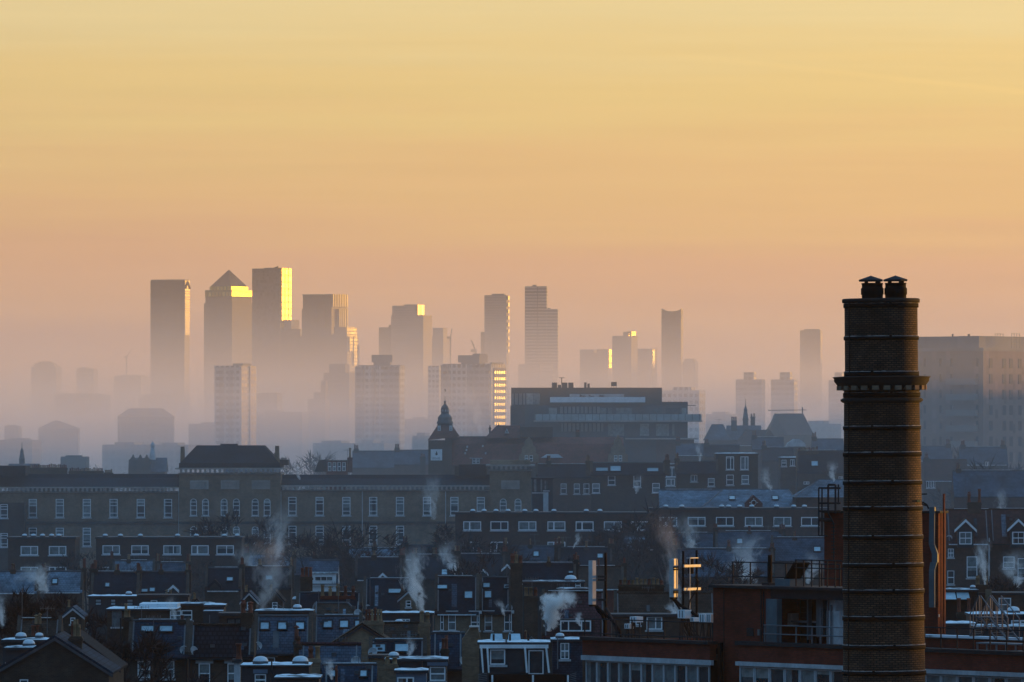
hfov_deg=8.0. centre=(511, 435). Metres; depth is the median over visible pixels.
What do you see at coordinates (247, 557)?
terrace house
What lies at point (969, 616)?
flat roofed house
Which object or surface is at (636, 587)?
chimney stack
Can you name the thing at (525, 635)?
wing
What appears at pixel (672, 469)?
window
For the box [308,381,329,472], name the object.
estate tower
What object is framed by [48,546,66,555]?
window
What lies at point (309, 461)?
bare tree
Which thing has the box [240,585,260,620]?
wing
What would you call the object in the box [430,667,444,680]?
window
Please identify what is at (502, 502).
window
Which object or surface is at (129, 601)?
window
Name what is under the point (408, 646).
terrace house
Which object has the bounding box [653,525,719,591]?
terrace house
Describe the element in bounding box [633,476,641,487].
window
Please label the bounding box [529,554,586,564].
bare tree
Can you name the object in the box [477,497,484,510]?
window
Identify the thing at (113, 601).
window
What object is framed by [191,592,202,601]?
wing
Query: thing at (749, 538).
terrace house
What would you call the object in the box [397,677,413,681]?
window
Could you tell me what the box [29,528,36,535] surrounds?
window
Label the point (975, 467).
bare tree
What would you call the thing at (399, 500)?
window
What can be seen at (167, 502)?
window
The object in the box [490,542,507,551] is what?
window
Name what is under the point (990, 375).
window
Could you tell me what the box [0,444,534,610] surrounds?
institution building
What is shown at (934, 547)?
service tower
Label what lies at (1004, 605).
window
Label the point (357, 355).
skyscraper
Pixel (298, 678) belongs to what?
flat roofed house
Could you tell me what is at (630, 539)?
terrace house
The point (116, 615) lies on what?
window
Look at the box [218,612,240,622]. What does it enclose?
flat roofed house
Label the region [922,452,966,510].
terrace house
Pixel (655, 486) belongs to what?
window
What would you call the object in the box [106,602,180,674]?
flat roofed house
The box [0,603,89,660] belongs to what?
bare tree
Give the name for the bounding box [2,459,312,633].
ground
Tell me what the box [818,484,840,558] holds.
ladder cage
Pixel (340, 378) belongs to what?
estate tower
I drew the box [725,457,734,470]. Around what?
window
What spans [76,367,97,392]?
apartment tower
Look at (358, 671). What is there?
terrace house
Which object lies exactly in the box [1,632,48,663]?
flat roofed house
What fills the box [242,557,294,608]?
terrace house
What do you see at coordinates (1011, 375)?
window
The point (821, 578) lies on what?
guard rail
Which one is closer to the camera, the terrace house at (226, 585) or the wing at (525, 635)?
the wing at (525, 635)
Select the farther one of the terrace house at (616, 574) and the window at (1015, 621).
the terrace house at (616, 574)
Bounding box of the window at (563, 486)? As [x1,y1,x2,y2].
[560,484,566,494]
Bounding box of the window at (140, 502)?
[136,499,145,518]
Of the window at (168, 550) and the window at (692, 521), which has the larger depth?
the window at (692, 521)
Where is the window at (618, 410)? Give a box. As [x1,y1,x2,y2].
[616,408,631,413]
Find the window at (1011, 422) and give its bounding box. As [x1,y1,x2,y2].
[1010,421,1012,430]
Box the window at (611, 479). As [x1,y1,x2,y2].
[607,476,615,485]
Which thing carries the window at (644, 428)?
in the modern flats at (648, 424)
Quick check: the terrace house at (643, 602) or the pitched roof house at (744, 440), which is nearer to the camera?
the terrace house at (643, 602)
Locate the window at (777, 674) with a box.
[770,667,784,681]
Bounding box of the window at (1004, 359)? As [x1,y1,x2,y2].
[1003,358,1005,367]
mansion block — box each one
[38,420,79,466]
[117,408,173,444]
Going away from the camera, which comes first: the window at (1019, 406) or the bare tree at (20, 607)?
the bare tree at (20, 607)
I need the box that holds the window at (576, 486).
[573,484,580,494]
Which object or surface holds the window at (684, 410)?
in the modern flats at (648, 424)
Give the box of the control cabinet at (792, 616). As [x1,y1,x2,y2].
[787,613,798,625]
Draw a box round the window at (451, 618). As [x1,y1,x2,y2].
[446,611,457,630]
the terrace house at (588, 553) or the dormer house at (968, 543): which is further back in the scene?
the terrace house at (588, 553)
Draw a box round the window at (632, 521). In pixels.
[631,521,647,531]
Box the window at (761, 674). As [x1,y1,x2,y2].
[754,666,769,681]
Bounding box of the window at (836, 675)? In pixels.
[831,669,842,681]
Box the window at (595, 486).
[592,483,599,493]
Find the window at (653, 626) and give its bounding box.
[645,617,662,631]
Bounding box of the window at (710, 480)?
[707,478,714,486]
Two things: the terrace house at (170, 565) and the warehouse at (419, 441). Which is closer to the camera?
the terrace house at (170, 565)
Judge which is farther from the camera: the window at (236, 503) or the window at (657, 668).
the window at (236, 503)
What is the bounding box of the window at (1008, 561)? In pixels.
[1002,556,1015,569]
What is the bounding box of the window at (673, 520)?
[659,517,677,526]
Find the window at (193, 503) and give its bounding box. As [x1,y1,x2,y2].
[189,499,197,516]
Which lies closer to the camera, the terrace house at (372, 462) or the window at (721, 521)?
the window at (721, 521)
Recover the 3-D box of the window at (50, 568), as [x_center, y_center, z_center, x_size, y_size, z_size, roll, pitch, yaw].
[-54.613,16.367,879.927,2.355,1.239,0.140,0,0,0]
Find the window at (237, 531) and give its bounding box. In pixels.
[233,526,239,534]
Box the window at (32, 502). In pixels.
[28,499,37,518]
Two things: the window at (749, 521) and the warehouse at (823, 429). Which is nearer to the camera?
the window at (749, 521)
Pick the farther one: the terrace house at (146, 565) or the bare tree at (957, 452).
the bare tree at (957, 452)
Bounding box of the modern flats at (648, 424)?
[510,378,701,463]
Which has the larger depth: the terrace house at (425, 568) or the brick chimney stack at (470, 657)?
the terrace house at (425, 568)
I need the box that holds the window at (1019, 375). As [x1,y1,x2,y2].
[1018,374,1021,383]
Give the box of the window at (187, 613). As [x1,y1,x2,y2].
[181,610,193,621]
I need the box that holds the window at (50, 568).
[49,567,65,569]
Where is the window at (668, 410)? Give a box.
[666,408,679,413]
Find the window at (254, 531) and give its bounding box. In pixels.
[252,526,257,543]
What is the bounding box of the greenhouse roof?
[785,439,805,456]
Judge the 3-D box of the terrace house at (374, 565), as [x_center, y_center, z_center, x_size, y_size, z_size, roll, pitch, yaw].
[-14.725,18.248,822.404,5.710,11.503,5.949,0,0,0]
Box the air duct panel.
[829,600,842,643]
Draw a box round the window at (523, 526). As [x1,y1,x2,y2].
[518,521,536,531]
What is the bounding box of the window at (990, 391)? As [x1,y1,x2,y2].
[989,390,992,398]
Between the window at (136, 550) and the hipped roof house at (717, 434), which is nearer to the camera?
the window at (136, 550)
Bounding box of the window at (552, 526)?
[547,521,565,531]
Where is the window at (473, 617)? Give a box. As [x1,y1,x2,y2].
[469,611,481,631]
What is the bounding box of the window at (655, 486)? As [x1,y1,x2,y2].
[652,483,659,493]
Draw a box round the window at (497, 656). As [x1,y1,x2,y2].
[489,649,506,666]
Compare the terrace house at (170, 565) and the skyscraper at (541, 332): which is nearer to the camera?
the terrace house at (170, 565)
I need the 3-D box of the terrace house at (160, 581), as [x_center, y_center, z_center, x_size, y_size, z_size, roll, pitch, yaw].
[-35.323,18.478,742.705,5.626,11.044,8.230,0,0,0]
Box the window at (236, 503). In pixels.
[233,499,239,516]
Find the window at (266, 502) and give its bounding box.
[263,499,269,516]
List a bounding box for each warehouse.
[0,438,40,465]
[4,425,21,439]
[61,455,88,473]
[102,442,198,490]
[189,422,213,471]
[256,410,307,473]
[313,440,395,489]
[405,417,427,449]
[412,433,444,449]
[706,412,738,433]
[808,421,840,437]
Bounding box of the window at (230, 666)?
[224,660,233,681]
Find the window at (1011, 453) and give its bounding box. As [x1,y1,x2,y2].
[1010,452,1012,461]
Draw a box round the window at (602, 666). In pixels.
[597,661,607,681]
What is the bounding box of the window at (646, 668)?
[641,662,651,681]
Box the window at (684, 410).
[682,408,686,413]
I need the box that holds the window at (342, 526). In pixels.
[342,526,350,544]
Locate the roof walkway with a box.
[976,642,1021,650]
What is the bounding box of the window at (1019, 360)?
[1018,359,1021,367]
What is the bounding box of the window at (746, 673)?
[739,666,753,681]
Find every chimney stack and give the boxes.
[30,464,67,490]
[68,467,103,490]
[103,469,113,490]
[462,625,479,681]
[617,578,664,591]
[833,276,930,681]
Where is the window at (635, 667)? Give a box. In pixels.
[630,662,640,681]
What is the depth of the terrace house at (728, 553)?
782.36 m
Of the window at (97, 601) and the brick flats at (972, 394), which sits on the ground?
the brick flats at (972, 394)
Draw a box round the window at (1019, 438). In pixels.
[1018,437,1021,445]
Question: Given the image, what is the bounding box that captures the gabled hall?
[766,407,811,449]
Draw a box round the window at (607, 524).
[604,521,621,531]
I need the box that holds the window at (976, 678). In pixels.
[973,675,989,681]
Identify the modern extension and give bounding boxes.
[531,477,553,510]
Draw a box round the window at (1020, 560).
[1016,558,1023,579]
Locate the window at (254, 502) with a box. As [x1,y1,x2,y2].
[251,499,258,516]
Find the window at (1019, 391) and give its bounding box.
[1018,390,1021,399]
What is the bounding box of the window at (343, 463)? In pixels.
[342,462,345,470]
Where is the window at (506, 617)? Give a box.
[502,610,513,631]
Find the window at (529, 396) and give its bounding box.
[526,393,532,404]
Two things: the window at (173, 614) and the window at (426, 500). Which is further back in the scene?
the window at (426, 500)
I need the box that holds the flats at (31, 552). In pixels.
[7,534,80,615]
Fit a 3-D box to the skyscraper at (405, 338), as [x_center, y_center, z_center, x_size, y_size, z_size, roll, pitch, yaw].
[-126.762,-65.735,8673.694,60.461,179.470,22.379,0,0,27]
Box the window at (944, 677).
[941,674,956,681]
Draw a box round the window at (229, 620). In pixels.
[227,618,240,622]
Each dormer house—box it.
[945,489,990,587]
[989,494,1023,590]
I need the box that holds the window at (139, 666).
[138,661,149,680]
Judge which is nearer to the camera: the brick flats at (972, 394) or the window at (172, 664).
the window at (172, 664)
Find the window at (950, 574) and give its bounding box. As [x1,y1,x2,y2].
[946,571,954,585]
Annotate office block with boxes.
[280,327,301,411]
[299,327,357,411]
[432,328,448,365]
[518,364,552,387]
[683,359,697,389]
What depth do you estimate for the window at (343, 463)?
1079.85 m
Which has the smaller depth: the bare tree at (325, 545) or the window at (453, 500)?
the bare tree at (325, 545)
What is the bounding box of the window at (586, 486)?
[583,484,589,494]
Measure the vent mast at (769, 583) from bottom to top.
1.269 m
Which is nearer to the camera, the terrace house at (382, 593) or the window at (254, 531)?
the terrace house at (382, 593)
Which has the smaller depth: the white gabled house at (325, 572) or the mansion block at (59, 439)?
the white gabled house at (325, 572)
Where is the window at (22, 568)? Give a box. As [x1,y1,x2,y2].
[21,567,37,569]
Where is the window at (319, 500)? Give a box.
[314,497,324,516]
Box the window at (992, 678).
[990,676,1005,681]
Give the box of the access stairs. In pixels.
[969,595,1019,639]
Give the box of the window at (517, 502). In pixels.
[515,499,520,510]
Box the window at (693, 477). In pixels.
[690,475,697,482]
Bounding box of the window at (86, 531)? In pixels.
[82,528,91,546]
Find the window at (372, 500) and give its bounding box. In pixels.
[368,497,377,516]
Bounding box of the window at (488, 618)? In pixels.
[482,610,494,631]
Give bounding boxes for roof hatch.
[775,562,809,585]
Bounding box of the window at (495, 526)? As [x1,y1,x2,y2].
[490,521,508,531]
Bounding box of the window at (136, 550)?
[130,545,149,555]
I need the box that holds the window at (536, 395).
[534,393,539,404]
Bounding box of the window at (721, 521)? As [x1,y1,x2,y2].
[716,517,734,526]
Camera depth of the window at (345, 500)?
999.92 m
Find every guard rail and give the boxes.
[583,618,712,640]
[732,561,840,586]
[763,624,842,643]
[795,559,842,587]
[924,627,1023,650]
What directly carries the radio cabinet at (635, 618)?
on the office building at (737, 649)
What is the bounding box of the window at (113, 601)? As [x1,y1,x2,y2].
[111,599,115,604]
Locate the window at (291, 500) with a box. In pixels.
[287,497,296,516]
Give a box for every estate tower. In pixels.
[55,393,109,458]
[138,394,174,442]
[214,363,255,471]
[256,393,281,411]
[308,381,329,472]
[324,364,354,442]
[355,355,404,449]
[428,366,440,435]
[441,354,505,435]
[662,387,704,442]
[736,372,764,429]
[771,372,797,419]
[829,372,843,438]
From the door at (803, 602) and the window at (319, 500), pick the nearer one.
the door at (803, 602)
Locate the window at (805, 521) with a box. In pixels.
[800,517,817,526]
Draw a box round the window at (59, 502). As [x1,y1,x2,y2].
[55,499,64,518]
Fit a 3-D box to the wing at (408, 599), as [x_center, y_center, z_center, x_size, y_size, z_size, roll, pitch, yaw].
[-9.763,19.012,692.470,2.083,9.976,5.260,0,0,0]
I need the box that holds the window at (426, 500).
[422,497,431,516]
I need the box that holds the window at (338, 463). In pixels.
[337,462,340,470]
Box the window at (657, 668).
[652,663,663,681]
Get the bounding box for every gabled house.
[0,619,120,681]
[70,629,127,681]
[308,559,339,590]
[331,608,389,661]
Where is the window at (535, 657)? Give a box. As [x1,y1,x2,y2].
[528,650,543,673]
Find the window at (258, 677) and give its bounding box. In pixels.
[255,674,265,681]
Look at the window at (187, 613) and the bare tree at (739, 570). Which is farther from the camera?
the bare tree at (739, 570)
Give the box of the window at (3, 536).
[0,533,7,547]
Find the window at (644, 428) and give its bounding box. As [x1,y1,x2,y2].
[640,424,648,435]
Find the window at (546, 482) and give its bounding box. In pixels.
[543,480,549,490]
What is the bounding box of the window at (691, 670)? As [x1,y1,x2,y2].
[686,664,697,681]
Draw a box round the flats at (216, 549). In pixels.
[95,534,244,601]
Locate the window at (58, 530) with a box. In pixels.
[56,528,63,535]
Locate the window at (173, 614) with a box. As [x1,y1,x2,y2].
[170,611,180,618]
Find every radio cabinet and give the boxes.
[630,616,642,637]
[678,610,690,639]
[690,617,698,639]
[699,614,708,640]
[706,614,712,640]
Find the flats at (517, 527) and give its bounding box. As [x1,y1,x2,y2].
[454,509,656,559]
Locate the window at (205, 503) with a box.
[201,499,209,516]
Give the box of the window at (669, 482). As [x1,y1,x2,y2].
[665,479,675,486]
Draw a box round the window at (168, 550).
[162,545,181,555]
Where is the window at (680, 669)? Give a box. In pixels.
[675,664,685,681]
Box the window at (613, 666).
[608,661,618,681]
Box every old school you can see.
[8,448,39,490]
[128,441,167,490]
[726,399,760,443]
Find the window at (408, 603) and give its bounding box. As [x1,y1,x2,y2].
[405,601,411,608]
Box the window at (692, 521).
[688,517,705,526]
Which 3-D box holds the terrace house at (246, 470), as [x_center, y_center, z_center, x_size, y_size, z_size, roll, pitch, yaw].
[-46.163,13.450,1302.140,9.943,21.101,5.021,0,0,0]
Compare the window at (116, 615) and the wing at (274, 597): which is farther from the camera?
the wing at (274, 597)
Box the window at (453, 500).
[449,497,457,516]
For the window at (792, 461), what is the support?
in the terrace house at (786, 472)
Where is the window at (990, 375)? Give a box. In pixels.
[989,374,992,383]
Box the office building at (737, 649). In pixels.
[579,584,1023,681]
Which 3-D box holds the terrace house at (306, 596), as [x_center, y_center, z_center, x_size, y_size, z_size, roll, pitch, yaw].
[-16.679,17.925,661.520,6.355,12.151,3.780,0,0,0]
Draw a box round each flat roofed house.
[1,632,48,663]
[4,639,36,662]
[87,591,137,644]
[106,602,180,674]
[137,594,190,605]
[180,602,214,622]
[203,603,226,622]
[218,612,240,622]
[240,656,312,681]
[254,603,314,613]
[274,674,322,681]
[368,654,388,681]
[382,611,434,636]
[384,652,448,681]
[394,667,428,681]
[477,634,575,681]
[522,575,584,639]
[550,633,581,681]
[556,587,588,589]
[611,613,712,638]
[946,585,978,620]
[946,621,975,635]
[964,606,1023,623]
[970,624,1023,636]
[975,576,1023,611]
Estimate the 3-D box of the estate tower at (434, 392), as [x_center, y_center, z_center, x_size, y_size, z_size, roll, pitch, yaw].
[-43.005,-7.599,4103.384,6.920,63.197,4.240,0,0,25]
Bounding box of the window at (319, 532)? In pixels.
[316,526,323,544]
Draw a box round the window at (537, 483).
[532,479,542,492]
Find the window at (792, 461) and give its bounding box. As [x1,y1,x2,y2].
[789,459,794,466]
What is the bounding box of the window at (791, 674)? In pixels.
[785,667,799,681]
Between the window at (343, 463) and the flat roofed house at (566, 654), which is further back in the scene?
the window at (343, 463)
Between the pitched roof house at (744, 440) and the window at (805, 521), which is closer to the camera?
the window at (805, 521)
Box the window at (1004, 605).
[999,598,1010,610]
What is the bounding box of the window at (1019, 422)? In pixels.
[1018,421,1021,430]
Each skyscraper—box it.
[150,279,190,444]
[204,270,251,421]
[252,266,298,392]
[302,294,347,334]
[357,345,358,365]
[379,304,431,418]
[481,294,508,424]
[525,285,558,387]
[661,309,682,389]
[800,329,821,421]
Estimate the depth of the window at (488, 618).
682.05 m
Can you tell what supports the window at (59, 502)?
in the institution building at (87, 516)
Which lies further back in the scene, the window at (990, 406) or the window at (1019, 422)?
the window at (1019, 422)
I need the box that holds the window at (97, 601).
[95,599,101,604]
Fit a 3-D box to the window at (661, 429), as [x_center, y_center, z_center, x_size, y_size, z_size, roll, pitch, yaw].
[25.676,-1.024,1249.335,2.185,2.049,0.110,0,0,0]
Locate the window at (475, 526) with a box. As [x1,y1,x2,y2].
[463,521,481,531]
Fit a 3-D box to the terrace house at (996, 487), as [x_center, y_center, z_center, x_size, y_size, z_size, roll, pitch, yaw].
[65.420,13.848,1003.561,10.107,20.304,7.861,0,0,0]
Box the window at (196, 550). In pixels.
[191,545,209,555]
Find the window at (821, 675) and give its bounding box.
[815,669,830,681]
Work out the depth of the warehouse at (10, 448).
3403.57 m
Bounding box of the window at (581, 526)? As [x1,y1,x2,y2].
[575,521,593,531]
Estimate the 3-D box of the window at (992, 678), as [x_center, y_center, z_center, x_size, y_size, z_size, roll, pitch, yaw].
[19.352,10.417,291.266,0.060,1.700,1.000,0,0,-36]
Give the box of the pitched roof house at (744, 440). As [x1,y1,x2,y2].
[735,429,774,452]
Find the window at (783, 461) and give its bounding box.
[781,460,786,466]
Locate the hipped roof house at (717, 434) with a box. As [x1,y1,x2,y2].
[703,413,754,443]
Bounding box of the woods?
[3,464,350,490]
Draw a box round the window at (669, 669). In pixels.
[664,663,674,681]
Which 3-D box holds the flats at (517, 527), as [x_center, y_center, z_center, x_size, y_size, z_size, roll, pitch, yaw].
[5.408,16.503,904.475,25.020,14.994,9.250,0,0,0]
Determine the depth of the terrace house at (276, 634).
536.04 m
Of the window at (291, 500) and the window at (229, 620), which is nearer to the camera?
the window at (229, 620)
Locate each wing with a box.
[62,600,87,633]
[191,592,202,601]
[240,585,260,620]
[265,584,286,607]
[397,584,419,610]
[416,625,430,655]
[524,630,533,639]
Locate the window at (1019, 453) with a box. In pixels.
[1018,452,1021,461]
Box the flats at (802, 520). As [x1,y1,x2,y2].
[648,505,830,535]
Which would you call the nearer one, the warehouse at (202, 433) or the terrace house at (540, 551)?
the terrace house at (540, 551)
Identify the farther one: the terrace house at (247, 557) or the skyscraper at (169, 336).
the skyscraper at (169, 336)
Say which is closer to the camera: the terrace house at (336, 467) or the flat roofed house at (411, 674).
the flat roofed house at (411, 674)
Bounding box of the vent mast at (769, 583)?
[762,555,774,585]
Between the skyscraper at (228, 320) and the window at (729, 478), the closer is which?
the window at (729, 478)
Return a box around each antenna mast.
[589,553,623,637]
[669,550,700,636]
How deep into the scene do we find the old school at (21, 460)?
1302.72 m
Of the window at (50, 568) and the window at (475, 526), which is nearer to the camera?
the window at (50, 568)
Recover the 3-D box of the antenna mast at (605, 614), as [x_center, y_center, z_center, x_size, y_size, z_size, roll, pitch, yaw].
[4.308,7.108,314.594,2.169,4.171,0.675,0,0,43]
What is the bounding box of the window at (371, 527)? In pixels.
[368,526,377,544]
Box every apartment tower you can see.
[31,361,61,439]
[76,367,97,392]
[114,375,149,444]
[580,349,611,387]
[612,331,637,387]
[637,349,656,387]
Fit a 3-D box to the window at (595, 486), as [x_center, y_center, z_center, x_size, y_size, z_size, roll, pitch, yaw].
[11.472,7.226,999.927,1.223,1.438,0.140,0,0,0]
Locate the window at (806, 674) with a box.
[800,668,814,681]
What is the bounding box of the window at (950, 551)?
[947,549,954,558]
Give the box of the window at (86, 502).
[82,499,91,518]
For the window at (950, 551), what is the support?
in the dormer house at (968, 543)
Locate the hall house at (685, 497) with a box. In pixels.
[658,489,721,506]
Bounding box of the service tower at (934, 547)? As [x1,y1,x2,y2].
[823,493,948,634]
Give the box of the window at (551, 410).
[549,408,556,413]
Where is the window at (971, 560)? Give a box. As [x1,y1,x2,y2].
[966,556,976,578]
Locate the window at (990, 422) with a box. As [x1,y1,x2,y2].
[989,421,992,430]
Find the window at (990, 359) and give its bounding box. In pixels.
[989,358,992,367]
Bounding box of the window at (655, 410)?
[653,408,661,413]
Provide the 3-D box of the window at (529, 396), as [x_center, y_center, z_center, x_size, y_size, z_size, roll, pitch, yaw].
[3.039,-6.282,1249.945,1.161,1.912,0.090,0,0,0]
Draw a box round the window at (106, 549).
[101,545,120,555]
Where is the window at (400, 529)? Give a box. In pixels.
[396,526,403,544]
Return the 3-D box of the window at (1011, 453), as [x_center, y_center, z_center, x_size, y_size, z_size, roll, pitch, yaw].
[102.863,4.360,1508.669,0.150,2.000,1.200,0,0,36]
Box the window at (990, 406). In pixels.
[989,405,992,414]
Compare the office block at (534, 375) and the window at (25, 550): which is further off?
the office block at (534, 375)
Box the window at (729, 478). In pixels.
[726,475,733,485]
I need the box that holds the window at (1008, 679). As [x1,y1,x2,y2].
[1006,677,1022,681]
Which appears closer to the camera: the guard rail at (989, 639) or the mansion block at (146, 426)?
the guard rail at (989, 639)
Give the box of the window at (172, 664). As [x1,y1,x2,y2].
[160,661,175,680]
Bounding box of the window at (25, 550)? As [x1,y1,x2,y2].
[20,546,38,555]
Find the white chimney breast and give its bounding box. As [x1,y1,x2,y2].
[232,643,241,681]
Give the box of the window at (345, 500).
[341,497,350,516]
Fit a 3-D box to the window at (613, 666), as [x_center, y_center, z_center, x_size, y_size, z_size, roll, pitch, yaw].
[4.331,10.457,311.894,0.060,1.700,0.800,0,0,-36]
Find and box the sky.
[0,0,1023,444]
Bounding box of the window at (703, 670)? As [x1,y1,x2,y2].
[698,665,709,681]
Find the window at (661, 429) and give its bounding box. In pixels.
[656,424,668,435]
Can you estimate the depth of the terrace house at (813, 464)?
1040.45 m
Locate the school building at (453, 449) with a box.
[428,389,627,510]
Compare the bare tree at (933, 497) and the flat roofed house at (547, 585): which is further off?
the bare tree at (933, 497)
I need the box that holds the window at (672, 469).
[665,467,675,477]
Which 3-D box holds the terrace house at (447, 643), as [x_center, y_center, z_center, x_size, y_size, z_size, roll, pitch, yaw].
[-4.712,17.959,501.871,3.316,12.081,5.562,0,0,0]
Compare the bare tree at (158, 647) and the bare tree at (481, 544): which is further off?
the bare tree at (481, 544)
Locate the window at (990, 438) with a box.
[989,437,992,445]
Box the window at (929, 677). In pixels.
[925,673,940,681]
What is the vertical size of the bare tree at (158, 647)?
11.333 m
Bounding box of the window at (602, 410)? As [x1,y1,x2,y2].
[600,408,611,413]
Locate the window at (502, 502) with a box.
[500,499,505,510]
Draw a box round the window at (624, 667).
[619,662,629,681]
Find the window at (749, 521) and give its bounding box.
[744,517,763,526]
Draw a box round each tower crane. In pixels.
[447,329,451,363]
[471,340,476,353]
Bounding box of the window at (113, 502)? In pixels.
[108,499,118,518]
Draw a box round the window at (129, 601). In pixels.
[127,599,132,604]
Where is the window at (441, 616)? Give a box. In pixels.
[439,615,444,630]
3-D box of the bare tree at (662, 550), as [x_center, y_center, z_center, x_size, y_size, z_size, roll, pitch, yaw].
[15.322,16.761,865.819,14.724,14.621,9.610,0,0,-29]
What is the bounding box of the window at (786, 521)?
[773,517,791,526]
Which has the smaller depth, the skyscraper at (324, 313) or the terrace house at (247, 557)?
the terrace house at (247, 557)
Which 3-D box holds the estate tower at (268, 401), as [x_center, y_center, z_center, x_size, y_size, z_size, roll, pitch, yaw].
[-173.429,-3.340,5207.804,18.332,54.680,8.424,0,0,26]
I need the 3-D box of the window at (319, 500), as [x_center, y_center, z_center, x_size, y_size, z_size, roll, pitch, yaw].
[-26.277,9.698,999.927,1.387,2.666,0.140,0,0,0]
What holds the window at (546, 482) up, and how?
in the modern extension
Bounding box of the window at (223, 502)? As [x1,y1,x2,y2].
[221,499,226,516]
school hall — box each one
[701,489,792,506]
[790,479,843,509]
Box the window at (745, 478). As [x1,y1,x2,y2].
[741,475,749,484]
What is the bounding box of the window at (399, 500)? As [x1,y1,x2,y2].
[395,497,404,516]
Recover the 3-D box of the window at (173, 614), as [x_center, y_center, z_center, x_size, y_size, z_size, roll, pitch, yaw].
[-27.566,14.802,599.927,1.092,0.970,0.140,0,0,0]
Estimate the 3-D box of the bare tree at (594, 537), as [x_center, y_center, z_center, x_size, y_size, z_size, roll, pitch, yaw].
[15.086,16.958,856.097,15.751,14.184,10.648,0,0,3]
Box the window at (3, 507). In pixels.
[0,504,8,518]
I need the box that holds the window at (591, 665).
[586,660,596,681]
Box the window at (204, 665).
[196,660,212,681]
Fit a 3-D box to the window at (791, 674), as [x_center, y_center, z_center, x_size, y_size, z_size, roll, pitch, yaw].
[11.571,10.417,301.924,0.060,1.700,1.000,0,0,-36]
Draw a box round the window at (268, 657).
[264,656,277,661]
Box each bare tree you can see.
[0,585,80,635]
[0,599,46,665]
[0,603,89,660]
[48,593,121,646]
[54,551,120,613]
[69,624,130,677]
[85,625,180,681]
[124,661,218,681]
[183,508,305,553]
[230,539,300,603]
[272,521,370,588]
[282,450,337,489]
[291,521,409,570]
[311,545,410,590]
[315,536,386,590]
[396,531,511,558]
[426,533,543,563]
[427,521,498,552]
[444,549,531,575]
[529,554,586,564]
[573,499,688,583]
[577,521,703,581]
[588,522,685,583]
[611,533,695,591]
[651,549,766,591]
[922,487,950,508]
[922,500,950,510]
[944,444,1011,466]
[945,456,1001,497]
[982,572,1023,590]
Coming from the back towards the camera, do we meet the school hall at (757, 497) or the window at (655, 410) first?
the window at (655, 410)
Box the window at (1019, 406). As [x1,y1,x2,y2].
[1018,405,1021,414]
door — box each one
[801,600,808,642]
[810,600,817,643]
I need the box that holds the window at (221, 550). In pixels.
[215,545,234,555]
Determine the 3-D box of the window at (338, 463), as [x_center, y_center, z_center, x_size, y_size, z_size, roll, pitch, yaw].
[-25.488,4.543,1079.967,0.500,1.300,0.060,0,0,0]
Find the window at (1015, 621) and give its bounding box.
[1011,620,1023,623]
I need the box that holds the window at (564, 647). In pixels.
[559,643,570,660]
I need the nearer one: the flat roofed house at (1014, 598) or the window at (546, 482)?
the flat roofed house at (1014, 598)
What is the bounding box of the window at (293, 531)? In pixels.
[287,526,295,544]
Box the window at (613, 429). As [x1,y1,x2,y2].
[608,424,623,435]
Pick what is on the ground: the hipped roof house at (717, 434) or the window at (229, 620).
the hipped roof house at (717, 434)
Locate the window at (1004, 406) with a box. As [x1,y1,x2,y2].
[1003,405,1005,414]
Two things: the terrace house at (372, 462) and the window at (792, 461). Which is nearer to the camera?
the window at (792, 461)
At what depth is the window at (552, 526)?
900.05 m
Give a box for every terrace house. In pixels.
[0,563,39,664]
[16,606,62,637]
[40,558,86,630]
[89,560,141,594]
[109,551,154,570]
[120,605,189,681]
[139,563,191,596]
[154,553,191,570]
[188,600,255,681]
[205,557,244,611]
[226,453,280,471]
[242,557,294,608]
[243,546,293,605]
[254,612,312,661]
[291,549,345,604]
[292,567,362,611]
[294,636,361,674]
[312,581,364,618]
[312,612,364,641]
[314,448,352,489]
[321,656,377,681]
[343,542,399,589]
[352,444,393,489]
[355,547,405,611]
[363,565,416,618]
[368,633,426,661]
[383,619,424,637]
[394,444,427,489]
[402,536,454,577]
[411,546,466,630]
[419,611,464,681]
[435,574,481,633]
[458,544,509,575]
[479,553,522,639]
[502,533,563,564]
[514,551,578,638]
[523,578,606,681]
[536,456,590,510]
[554,536,614,564]
[573,554,626,636]
[585,454,669,510]
[613,586,712,612]
[620,527,655,583]
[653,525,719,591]
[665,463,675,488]
[671,537,775,591]
[674,452,717,488]
[675,437,703,459]
[703,439,739,459]
[712,523,785,547]
[714,453,758,488]
[751,430,783,488]
[761,440,793,488]
[771,531,823,585]
[778,457,795,494]
[796,446,843,492]
[811,432,843,449]
[921,439,951,490]
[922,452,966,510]
[951,463,1023,508]
[958,440,1007,469]
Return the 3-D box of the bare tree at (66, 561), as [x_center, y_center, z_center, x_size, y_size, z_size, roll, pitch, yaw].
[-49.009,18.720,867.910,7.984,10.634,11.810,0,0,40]
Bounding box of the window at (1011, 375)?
[1010,374,1012,383]
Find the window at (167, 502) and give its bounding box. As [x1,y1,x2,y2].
[163,499,172,518]
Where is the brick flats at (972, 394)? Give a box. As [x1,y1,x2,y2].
[918,333,1023,469]
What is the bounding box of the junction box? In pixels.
[624,624,633,637]
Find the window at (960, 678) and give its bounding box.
[957,675,972,681]
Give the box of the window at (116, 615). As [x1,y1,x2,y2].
[110,611,122,628]
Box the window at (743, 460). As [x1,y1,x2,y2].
[740,457,748,470]
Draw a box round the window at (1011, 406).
[1010,405,1012,414]
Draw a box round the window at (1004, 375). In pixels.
[1003,374,1005,383]
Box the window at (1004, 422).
[1003,421,1005,430]
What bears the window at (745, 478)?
in the terrace house at (737, 470)

